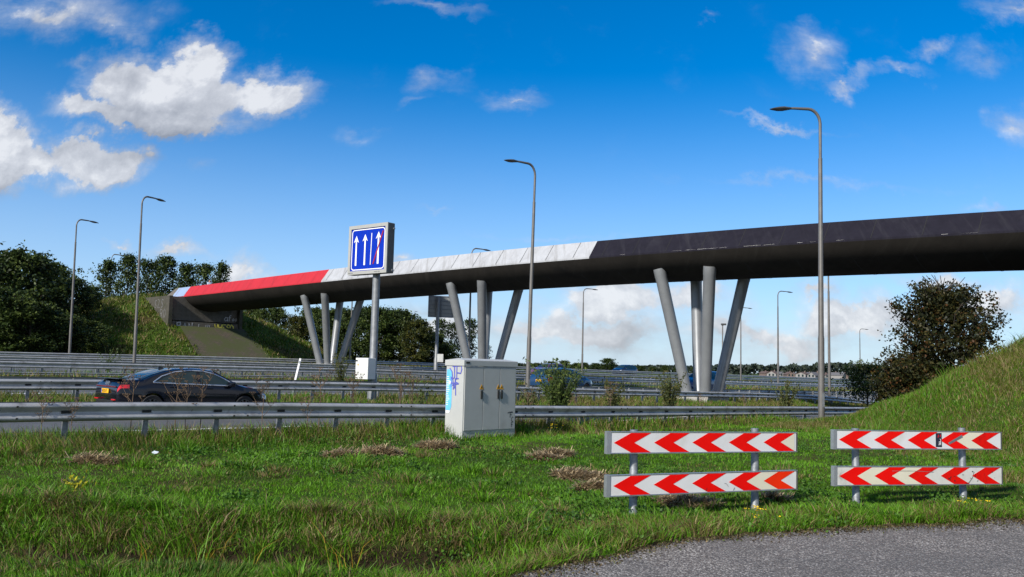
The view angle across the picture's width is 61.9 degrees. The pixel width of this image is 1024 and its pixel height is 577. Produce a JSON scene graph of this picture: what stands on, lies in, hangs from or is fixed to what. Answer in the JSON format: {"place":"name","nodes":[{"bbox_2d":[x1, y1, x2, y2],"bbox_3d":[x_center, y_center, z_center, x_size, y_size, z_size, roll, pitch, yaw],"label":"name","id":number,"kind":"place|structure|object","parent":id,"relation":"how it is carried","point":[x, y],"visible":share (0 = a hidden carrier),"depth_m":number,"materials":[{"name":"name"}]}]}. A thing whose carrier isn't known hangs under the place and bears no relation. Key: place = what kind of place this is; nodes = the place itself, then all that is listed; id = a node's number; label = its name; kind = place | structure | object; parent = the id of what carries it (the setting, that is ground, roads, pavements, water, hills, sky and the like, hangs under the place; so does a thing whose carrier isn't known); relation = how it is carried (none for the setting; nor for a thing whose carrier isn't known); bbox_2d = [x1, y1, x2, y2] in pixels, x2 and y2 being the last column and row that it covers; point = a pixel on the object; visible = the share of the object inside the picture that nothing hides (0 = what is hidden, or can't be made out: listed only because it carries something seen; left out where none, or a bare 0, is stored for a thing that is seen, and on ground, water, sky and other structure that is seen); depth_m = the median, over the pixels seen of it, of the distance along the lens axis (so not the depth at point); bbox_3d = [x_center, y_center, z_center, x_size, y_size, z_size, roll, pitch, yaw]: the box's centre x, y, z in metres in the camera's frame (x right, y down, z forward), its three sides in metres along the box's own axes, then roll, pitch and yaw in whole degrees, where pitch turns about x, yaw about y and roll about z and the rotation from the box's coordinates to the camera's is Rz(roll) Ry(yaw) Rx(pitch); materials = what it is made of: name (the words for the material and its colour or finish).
{"place":"outdoors","nodes":[
{"label":"outdoors","id":0,"kind":"place"},
{"bbox_2d":[14,557,434,576],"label":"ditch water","id":1,"kind":"structure","parent":0,"point":[309,569],"depth_m":8.59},
{"bbox_2d":[0,415,839,434],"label":"slip road","id":2,"kind":"structure","parent":0,"point":[9,425],"depth_m":22.64,"materials":[{"name":"asphalt"}]},
{"bbox_2d":[94,366,265,401],"bbox_3d":[-9.582,3.049,25.091,2.145,1.455,4.615,-4,-8,45],"label":"car","id":3,"kind":"object","parent":2,"relation":"on","point":[150,387],"visible":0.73,"depth_m":24.09,"materials":[{"name":"black paint"}]},
{"bbox_2d":[0,295,1023,576],"bbox_3d":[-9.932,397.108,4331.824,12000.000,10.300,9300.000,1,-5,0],"label":"ground","id":4,"kind":"structure","parent":0,"point":[396,559],"depth_m":12.07,"materials":[{"name":"plant"}]},
{"bbox_2d":[0,253,28,320],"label":"broadleaf tree","id":5,"kind":"object","parent":4,"relation":"on","point":[2,271],"visible":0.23,"depth_m":80.98,"materials":[{"name":"green plant"}]},
{"bbox_2d":[0,285,51,351],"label":"broadleaf tree","id":6,"kind":"object","parent":4,"relation":"on","point":[7,295],"visible":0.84,"depth_m":72.22,"materials":[{"name":"green plant"}]},
{"bbox_2d":[0,300,75,352],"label":"broadleaf tree","id":7,"kind":"object","parent":4,"relation":"on","point":[24,342],"visible":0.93,"depth_m":73.52,"materials":[{"name":"green plant"}]},
{"bbox_2d":[31,390,54,434],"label":"dry weed","id":8,"kind":"object","parent":4,"relation":"on","point":[43,402],"visible":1,"depth_m":13.87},
{"bbox_2d":[0,240,86,349],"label":"broadleaf tree","id":9,"kind":"object","parent":4,"relation":"on","point":[17,260],"visible":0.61,"depth_m":83.60,"materials":[{"name":"green plant"}]},
{"bbox_2d":[22,261,87,308],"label":"broadleaf tree","id":10,"kind":"object","parent":4,"relation":"on","point":[71,272],"visible":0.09,"depth_m":91.98,"materials":[{"name":"green plant"}]},
{"bbox_2d":[21,309,99,353],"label":"broadleaf tree","id":11,"kind":"object","parent":4,"relation":"on","point":[76,332],"visible":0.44,"depth_m":77.66,"materials":[{"name":"green plant"}]},
{"bbox_2d":[65,397,81,440],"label":"dry weed","id":12,"kind":"object","parent":4,"relation":"on","point":[73,410],"visible":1,"depth_m":14.13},
{"bbox_2d":[51,276,102,319],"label":"broadleaf tree","id":13,"kind":"object","parent":4,"relation":"on","point":[87,305],"visible":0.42,"depth_m":90.32,"materials":[{"name":"green plant"}]},
{"bbox_2d":[65,470,96,490],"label":"yellow plant","id":14,"kind":"object","parent":4,"relation":"on","point":[79,484],"visible":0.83,"depth_m":10.09,"materials":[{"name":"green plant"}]},
{"bbox_2d":[68,219,97,357],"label":"street lamp","id":15,"kind":"object","parent":4,"relation":"on","point":[71,321],"visible":0.89,"depth_m":67.55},
{"bbox_2d":[64,318,113,357],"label":"broadleaf tree","id":16,"kind":"object","parent":4,"relation":"on","point":[97,347],"visible":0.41,"depth_m":83.87,"materials":[{"name":"green plant"}]},
{"bbox_2d":[80,285,104,309],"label":"broadleaf tree","id":17,"kind":"object","parent":4,"relation":"on","point":[98,301],"visible":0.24,"depth_m":100.17,"materials":[{"name":"green plant"}]},
{"bbox_2d":[87,257,125,297],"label":"poplar tree","id":18,"kind":"object","parent":4,"relation":"on","point":[108,266],"visible":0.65,"depth_m":138.07,"materials":[{"name":"green plant"}]},
{"bbox_2d":[97,347,125,372],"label":"weed","id":19,"kind":"object","parent":4,"relation":"on","point":[110,358],"visible":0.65,"depth_m":49.76,"materials":[{"name":"green plant"}]},
{"bbox_2d":[112,251,141,296],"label":"poplar tree","id":20,"kind":"object","parent":4,"relation":"on","point":[127,261],"visible":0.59,"depth_m":145.13,"materials":[{"name":"green plant"}]},
{"bbox_2d":[117,366,145,432],"bbox_3d":[-6.901,2.104,15.467,0.525,1.373,0.453,-2,-6,32],"label":"dry weed","id":21,"kind":"object","parent":4,"relation":"on","point":[133,382],"visible":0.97,"depth_m":15.48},
{"bbox_2d":[125,258,163,294],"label":"poplar tree","id":22,"kind":"object","parent":4,"relation":"on","point":[149,268],"visible":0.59,"depth_m":140.23,"materials":[{"name":"green plant"}]},
{"bbox_2d":[132,196,165,370],"bbox_3d":[-23.953,-0.131,56.342,0.270,11.957,1.905,-2,-5,30],"label":"street lamp","id":23,"kind":"object","parent":4,"relation":"on","point":[136,313],"visible":0.88,"depth_m":55.53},
{"bbox_2d":[150,253,183,294],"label":"poplar tree","id":24,"kind":"object","parent":4,"relation":"on","point":[167,262],"visible":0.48,"depth_m":147.29,"materials":[{"name":"green plant"}]},
{"bbox_2d":[160,364,190,433],"bbox_3d":[-6.264,2.129,15.854,0.544,1.421,0.468,1,-5,9],"label":"dry weed","id":25,"kind":"object","parent":4,"relation":"on","point":[176,381],"visible":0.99,"depth_m":15.84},
{"bbox_2d":[173,378,196,426],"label":"dry weed","id":26,"kind":"object","parent":4,"relation":"on","point":[183,387],"visible":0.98,"depth_m":15.74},
{"bbox_2d":[169,260,201,293],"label":"poplar tree","id":27,"kind":"object","parent":4,"relation":"on","point":[187,271],"visible":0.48,"depth_m":142.07,"materials":[{"name":"green plant"}]},
{"bbox_2d":[145,288,242,328],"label":"abutment","id":28,"kind":"object","parent":4,"relation":"on","point":[171,309],"visible":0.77,"depth_m":96.13,"materials":[{"name":"concrete"}]},
{"bbox_2d":[187,259,216,285],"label":"poplar tree","id":29,"kind":"object","parent":4,"relation":"on","point":[204,269],"visible":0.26,"depth_m":148.95,"materials":[{"name":"green plant"}]},
{"bbox_2d":[192,367,218,433],"bbox_3d":[-5.924,2.196,16.217,0.468,1.421,0.544,0,-5,14],"label":"dry weed","id":30,"kind":"object","parent":4,"relation":"on","point":[199,386],"visible":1,"depth_m":16.22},
{"bbox_2d":[205,260,231,283],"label":"poplar tree","id":31,"kind":"object","parent":4,"relation":"on","point":[222,269],"visible":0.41,"depth_m":144.36,"materials":[{"name":"green plant"}]},
{"bbox_2d":[8,291,445,367],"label":"hillside grass","id":32,"kind":"structure","parent":4,"relation":"on","point":[113,301],"depth_m":96.19,"materials":[{"name":"plant"}]},
{"bbox_2d":[180,326,277,362],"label":"paved slope","id":33,"kind":"structure","parent":4,"relation":"on","point":[220,342],"depth_m":94.62,"materials":[{"name":"concrete"}]},
{"bbox_2d":[131,512,380,571],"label":"reeds","id":34,"kind":"object","parent":4,"relation":"on","point":[337,561],"visible":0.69,"depth_m":8.59,"materials":[{"name":"green plant"}]},
{"bbox_2d":[249,379,273,435],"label":"dry weed","id":35,"kind":"object","parent":4,"relation":"on","point":[259,386],"visible":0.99,"depth_m":16.33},
{"bbox_2d":[243,308,281,323],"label":"broadleaf tree","id":36,"kind":"object","parent":4,"relation":"on","point":[252,311],"visible":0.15,"depth_m":125.04,"materials":[{"name":"green plant"}]},
{"bbox_2d":[256,307,291,329],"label":"broadleaf tree","id":37,"kind":"object","parent":4,"relation":"on","point":[277,315],"visible":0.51,"depth_m":121.37,"materials":[{"name":"green plant"}]},
{"bbox_2d":[279,314,310,341],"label":"broadleaf tree","id":38,"kind":"object","parent":4,"relation":"on","point":[299,327],"visible":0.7,"depth_m":117.41,"materials":[{"name":"green plant"}]},
{"bbox_2d":[281,304,332,343],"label":"broadleaf tree","id":39,"kind":"object","parent":4,"relation":"on","point":[313,310],"visible":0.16,"depth_m":127.11,"materials":[{"name":"green plant"}]},
{"bbox_2d":[299,391,317,431],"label":"dry weed","id":40,"kind":"object","parent":4,"relation":"on","point":[305,397],"visible":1,"depth_m":17.11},
{"bbox_2d":[311,367,334,430],"bbox_3d":[-4.040,2.358,17.815,0.468,1.421,0.544,-2,-6,31],"label":"dry weed","id":41,"kind":"object","parent":4,"relation":"on","point":[326,376],"visible":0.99,"depth_m":17.82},
{"bbox_2d":[313,307,357,357],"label":"broadleaf tree","id":42,"kind":"object","parent":4,"relation":"on","point":[319,331],"visible":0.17,"depth_m":121.09,"materials":[{"name":"green plant"}]},
{"bbox_2d":[330,353,350,380],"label":"weed","id":43,"kind":"object","parent":4,"relation":"on","point":[341,375],"visible":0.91,"depth_m":46.71,"materials":[{"name":"green plant"}]},
{"bbox_2d":[344,372,364,428],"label":"dry weed","id":44,"kind":"object","parent":4,"relation":"on","point":[353,387],"visible":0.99,"depth_m":18.63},
{"bbox_2d":[330,306,380,359],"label":"broadleaf tree","id":45,"kind":"object","parent":4,"relation":"on","point":[347,315],"visible":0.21,"depth_m":117.16,"materials":[{"name":"green plant"}]},
{"bbox_2d":[347,222,394,400],"bbox_3d":[-5.709,1.119,34.362,2.340,7.418,0.559,-3,-7,38],"label":"lane sign","id":46,"kind":"object","parent":4,"relation":"on","point":[371,249],"visible":0.94,"depth_m":34.24,"materials":[{"name":"metal"}]},
{"bbox_2d":[355,358,375,378],"bbox_3d":[-5.836,3.183,33.932,0.740,0.840,0.436,-3,-7,38],"label":"control box","id":47,"kind":"object","parent":46,"relation":"attached to","point":[366,367],"visible":0.92,"depth_m":33.74,"materials":[{"name":"white plastic"}]},
{"bbox_2d":[341,304,409,364],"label":"broadleaf tree","id":48,"kind":"object","parent":4,"relation":"on","point":[384,321],"visible":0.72,"depth_m":112.76,"materials":[{"name":"green plant"}]},
{"bbox_2d":[390,364,410,421],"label":"dry weed","id":49,"kind":"object","parent":4,"relation":"on","point":[400,387],"visible":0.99,"depth_m":19.81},
{"bbox_2d":[367,306,433,361],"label":"broadleaf tree","id":50,"kind":"object","parent":4,"relation":"on","point":[401,315],"visible":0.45,"depth_m":114.26,"materials":[{"name":"green plant"}]},
{"bbox_2d":[0,367,803,386],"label":"carriageway","id":51,"kind":"structure","parent":4,"relation":"on","point":[114,370],"depth_m":58.18,"materials":[{"name":"asphalt"}]},
{"bbox_2d":[531,363,565,373],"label":"car","id":52,"kind":"object","parent":51,"relation":"on","point":[549,366],"visible":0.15,"depth_m":89.57,"materials":[{"name":"purple paint"}]},
{"bbox_2d":[404,372,421,422],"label":"dry weed","id":53,"kind":"object","parent":4,"relation":"on","point":[412,386],"visible":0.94,"depth_m":20.05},
{"bbox_2d":[395,317,434,365],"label":"broadleaf tree","id":54,"kind":"object","parent":4,"relation":"on","point":[421,331],"visible":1,"depth_m":110.98,"materials":[{"name":"green plant"}]},
{"bbox_2d":[404,374,435,403],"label":"weed","id":55,"kind":"object","parent":4,"relation":"on","point":[421,393],"visible":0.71,"depth_m":30.82,"materials":[{"name":"green plant"}]},
{"bbox_2d":[0,360,850,388],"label":"guardrail","id":56,"kind":"object","parent":4,"relation":"on","point":[391,369],"visible":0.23,"depth_m":56.95,"materials":[{"name":"metal"}]},
{"bbox_2d":[63,437,796,508],"bbox_3d":[-1.066,2.838,13.848,10.438,0.526,5.165,1,-5,9],"label":"cut hay","id":57,"kind":"object","parent":4,"relation":"on","point":[588,474],"visible":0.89,"depth_m":12.73,"materials":[{"name":"brown plant"}]},
{"bbox_2d":[0,402,864,445],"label":"guardrail","id":58,"kind":"object","parent":4,"relation":"on","point":[144,412],"visible":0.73,"depth_m":17.39,"materials":[{"name":"metal"}]},
{"bbox_2d":[0,361,866,389],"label":"guardrail","id":59,"kind":"object","parent":4,"relation":"on","point":[11,365],"visible":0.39,"depth_m":50.34,"materials":[{"name":"metal"}]},
{"bbox_2d":[0,390,871,406],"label":"verge grass","id":60,"kind":"structure","parent":4,"relation":"on","point":[435,398],"depth_m":36.42,"materials":[{"name":"plant"}]},
{"bbox_2d":[414,333,458,366],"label":"broadleaf tree","id":61,"kind":"object","parent":4,"relation":"on","point":[441,339],"visible":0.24,"depth_m":117.24,"materials":[{"name":"green plant"}]},
{"bbox_2d":[0,356,873,382],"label":"guardrail","id":62,"kind":"object","parent":4,"relation":"on","point":[205,362],"visible":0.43,"depth_m":72.04,"materials":[{"name":"metal"}]},
{"bbox_2d":[0,379,874,405],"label":"guardrail","id":63,"kind":"object","parent":4,"relation":"on","point":[27,385],"visible":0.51,"depth_m":32.31,"materials":[{"name":"metal"}]},
{"bbox_2d":[0,382,875,400],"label":"carriageway","id":64,"kind":"structure","parent":4,"relation":"on","point":[94,391],"depth_m":38.10,"materials":[{"name":"asphalt"}]},
{"bbox_2d":[530,368,591,386],"bbox_3d":[3.041,5.582,51.683,2.048,1.535,4.238,-4,-8,45],"label":"car","id":65,"kind":"object","parent":64,"relation":"on","point":[585,380],"visible":0.31,"depth_m":50.73,"materials":[{"name":"blue paint"}]},
{"bbox_2d":[689,371,725,388],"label":"car","id":66,"kind":"object","parent":64,"relation":"on","point":[712,378],"visible":0.06,"depth_m":67.53,"materials":[{"name":"blue paint"}]},
{"bbox_2d":[0,368,876,390],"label":"verge grass","id":67,"kind":"structure","parent":4,"relation":"on","point":[749,387],"depth_m":54.81,"materials":[{"name":"plant"}]},
{"bbox_2d":[0,376,878,401],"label":"guardrail","id":68,"kind":"object","parent":4,"relation":"on","point":[803,392],"visible":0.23,"depth_m":37.36,"materials":[{"name":"metal"}]},
{"bbox_2d":[431,318,448,366],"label":"young tree","id":69,"kind":"object","parent":4,"relation":"on","point":[441,325],"visible":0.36,"depth_m":119.61,"materials":[{"name":"green plant"}]},
{"bbox_2d":[0,352,880,383],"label":"guardrail","id":70,"kind":"object","parent":4,"relation":"on","point":[67,355],"visible":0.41,"depth_m":75.37,"materials":[{"name":"metal"}]},
{"bbox_2d":[428,296,453,369],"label":"sign back","id":71,"kind":"object","parent":4,"relation":"on","point":[439,306],"visible":0.75,"depth_m":76.99,"materials":[{"name":"metal"}]},
{"bbox_2d":[431,344,462,367],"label":"broadleaf tree","id":72,"kind":"object","parent":4,"relation":"on","point":[446,349],"visible":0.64,"depth_m":114.92,"materials":[{"name":"green plant"}]},
{"bbox_2d":[444,320,467,357],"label":"young tree","id":73,"kind":"object","parent":4,"relation":"on","point":[452,334],"visible":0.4,"depth_m":122.64,"materials":[{"name":"green plant"}]},
{"bbox_2d":[456,317,477,358],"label":"young tree","id":74,"kind":"object","parent":4,"relation":"on","point":[474,327],"visible":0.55,"depth_m":125.53,"materials":[{"name":"green plant"}]},
{"bbox_2d":[468,248,489,349],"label":"street lamp","id":75,"kind":"object","parent":4,"relation":"on","point":[470,306],"visible":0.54,"depth_m":73.03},
{"bbox_2d":[445,358,517,438],"bbox_3d":[-0.714,2.600,19.945,0.675,1.904,1.730,-4,-7,45],"label":"utility cabinet","id":76,"kind":"object","parent":4,"relation":"on","point":[479,400],"visible":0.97,"depth_m":19.54,"materials":[{"name":"metal"}]},
{"bbox_2d":[0,414,1023,576],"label":"tall grass","id":77,"kind":"structure","parent":4,"relation":"on","point":[315,508],"depth_m":9.25,"materials":[{"name":"plant"}]},
{"bbox_2d":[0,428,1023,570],"bbox_3d":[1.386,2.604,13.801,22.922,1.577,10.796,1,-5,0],"label":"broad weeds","id":78,"kind":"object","parent":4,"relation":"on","point":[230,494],"visible":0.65,"depth_m":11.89,"materials":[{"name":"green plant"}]},
{"bbox_2d":[504,159,535,386],"bbox_3d":[0.209,-0.247,40.208,2.000,11.804,0.284,7,-7,-37],"label":"street lamp","id":79,"kind":"object","parent":4,"relation":"on","point":[528,357],"visible":0.87,"depth_m":40.64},
{"bbox_2d":[516,383,541,404],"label":"weed","id":80,"kind":"object","parent":4,"relation":"on","point":[531,398],"visible":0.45,"depth_m":32.76,"materials":[{"name":"green plant"}]},
{"bbox_2d":[523,357,586,420],"bbox_3d":[1.872,3.779,31.849,2.454,2.438,1.980,3,-6,-21],"label":"weed","id":81,"kind":"object","parent":4,"relation":"on","point":[554,397],"visible":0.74,"depth_m":31.67,"materials":[{"name":"green plant"}]},
{"bbox_2d":[581,288,596,372],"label":"street lamp","id":82,"kind":"object","parent":4,"relation":"on","point":[583,329],"visible":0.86,"depth_m":103.96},
{"bbox_2d":[173,210,1023,401],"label":"footbridge","id":83,"kind":"object","parent":4,"relation":"on","point":[977,242],"visible":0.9,"depth_m":51.22,"materials":[{"name":"concrete"}]},
{"bbox_2d":[598,358,617,369],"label":"broadleaf tree","id":84,"kind":"object","parent":4,"relation":"on","point":[607,361],"visible":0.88,"depth_m":258.60,"materials":[{"name":"green plant"}]},
{"bbox_2d":[605,382,619,405],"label":"dry weed","id":85,"kind":"object","parent":4,"relation":"on","point":[610,399],"visible":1,"depth_m":26.95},
{"bbox_2d":[601,376,626,417],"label":"weed","id":86,"kind":"object","parent":4,"relation":"on","point":[614,401],"visible":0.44,"depth_m":33.18,"materials":[{"name":"green plant"}]},
{"bbox_2d":[651,368,686,405],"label":"weed","id":87,"kind":"object","parent":4,"relation":"on","point":[668,395],"visible":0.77,"depth_m":35.66,"materials":[{"name":"green plant"}]},
{"bbox_2d":[604,428,797,513],"bbox_3d":[2.344,2.421,10.457,2.927,1.380,0.182,4,-6,-26],"label":"chevron barrier","id":88,"kind":"object","parent":4,"relation":"on","point":[634,443],"visible":0.85,"depth_m":10.35,"materials":[{"name":"red plastic"}]},
{"bbox_2d":[520,361,882,376],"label":"wood","id":89,"kind":"object","parent":4,"relation":"on","point":[752,367],"visible":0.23,"depth_m":644.77,"materials":[{"name":"green plant"}]},
{"bbox_2d":[740,307,751,379],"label":"street lamp","id":90,"kind":"object","parent":4,"relation":"on","point":[740,351],"visible":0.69,"depth_m":127.62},
{"bbox_2d":[744,505,781,524],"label":"ragwort","id":91,"kind":"object","parent":4,"relation":"on","point":[754,506],"visible":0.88,"depth_m":9.92,"materials":[{"name":"yellow plant"}]},
{"bbox_2d":[512,519,1023,576],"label":"asphalt lane","id":92,"kind":"structure","parent":4,"relation":"on","point":[996,551],"depth_m":8.28,"materials":[{"name":"asphalt"}]},
{"bbox_2d":[499,516,1023,576],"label":"edge debris","id":93,"kind":"object","parent":92,"relation":"on","point":[752,533],"visible":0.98,"depth_m":9.17,"materials":[{"name":"gravel"}]},
{"bbox_2d":[777,291,792,387],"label":"street lamp","id":94,"kind":"object","parent":4,"relation":"on","point":[778,336],"visible":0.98,"depth_m":95.90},
{"bbox_2d":[771,380,799,405],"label":"weed","id":95,"kind":"object","parent":4,"relation":"on","point":[785,400],"visible":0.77,"depth_m":39.70,"materials":[{"name":"green plant"}]},
{"bbox_2d":[770,106,824,417],"bbox_3d":[10.724,-0.810,32.124,2.134,12.366,0.302,2,-5,-7],"label":"street lamp","id":96,"kind":"object","parent":4,"relation":"on","point":[821,386],"visible":0.98,"depth_m":32.14,"materials":[{"name":"metal"}]},
{"bbox_2d":[828,276,830,402],"bbox_3d":[22.690,3.689,63.205,2.096,10.424,0.297,3,-6,-17],"label":"street lamp","id":97,"kind":"object","parent":4,"relation":"on","point":[829,375],"visible":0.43,"depth_m":63.33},
{"bbox_2d":[827,371,845,378],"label":"house","id":98,"kind":"structure","parent":4,"relation":"on","point":[835,374],"depth_m":351.86,"materials":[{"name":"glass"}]},
{"bbox_2d":[828,359,891,406],"bbox_3d":[23.842,6.687,57.745,4.400,3.940,4.381,1,-5,0],"label":"bush","id":99,"kind":"object","parent":4,"relation":"on","point":[858,378],"visible":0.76,"depth_m":57.70,"materials":[{"name":"green plant"}]},
{"bbox_2d":[743,337,1023,483],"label":"bank grass","id":100,"kind":"structure","parent":4,"relation":"on","point":[810,426],"depth_m":22.86,"materials":[{"name":"plant"}]},
{"bbox_2d":[859,353,950,405],"bbox_3d":[15.207,4.016,32.210,3.386,3.279,3.133,6,-7,-41],"label":"bush","id":101,"kind":"object","parent":4,"relation":"on","point":[907,375],"visible":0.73,"depth_m":31.92,"materials":[{"name":"green plant"}]},
{"bbox_2d":[831,428,1002,504],"bbox_3d":[5.595,2.618,11.778,3.091,1.363,0.182,4,-6,-22],"label":"chevron barrier","id":102,"kind":"object","parent":4,"relation":"on","point":[856,476],"visible":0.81,"depth_m":11.68,"materials":[{"name":"red plastic"}]},
{"bbox_2d":[810,333,1023,459],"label":"tall grass","id":103,"kind":"structure","parent":4,"relation":"on","point":[880,425],"depth_m":23.81,"materials":[{"name":"plant"}]},
{"bbox_2d":[859,275,1011,379],"bbox_3d":[16.905,2.743,33.650,5.261,6.633,6.164,-2,-6,33],"label":"bush","id":104,"kind":"object","parent":4,"relation":"on","point":[942,305],"visible":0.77,"depth_m":32.77,"materials":[{"name":"green plant"}]},
{"bbox_2d":[0,0,1023,375],"label":"sky","id":105,"kind":"structure","parent":0,"point":[266,131],"materials":[{"name":"blue"}]},
{"bbox_2d":[613,365,636,374],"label":"car","id":106,"kind":"object","parent":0,"point":[626,368],"visible":0.6,"depth_m":124.52,"materials":[{"name":"blue paint"}]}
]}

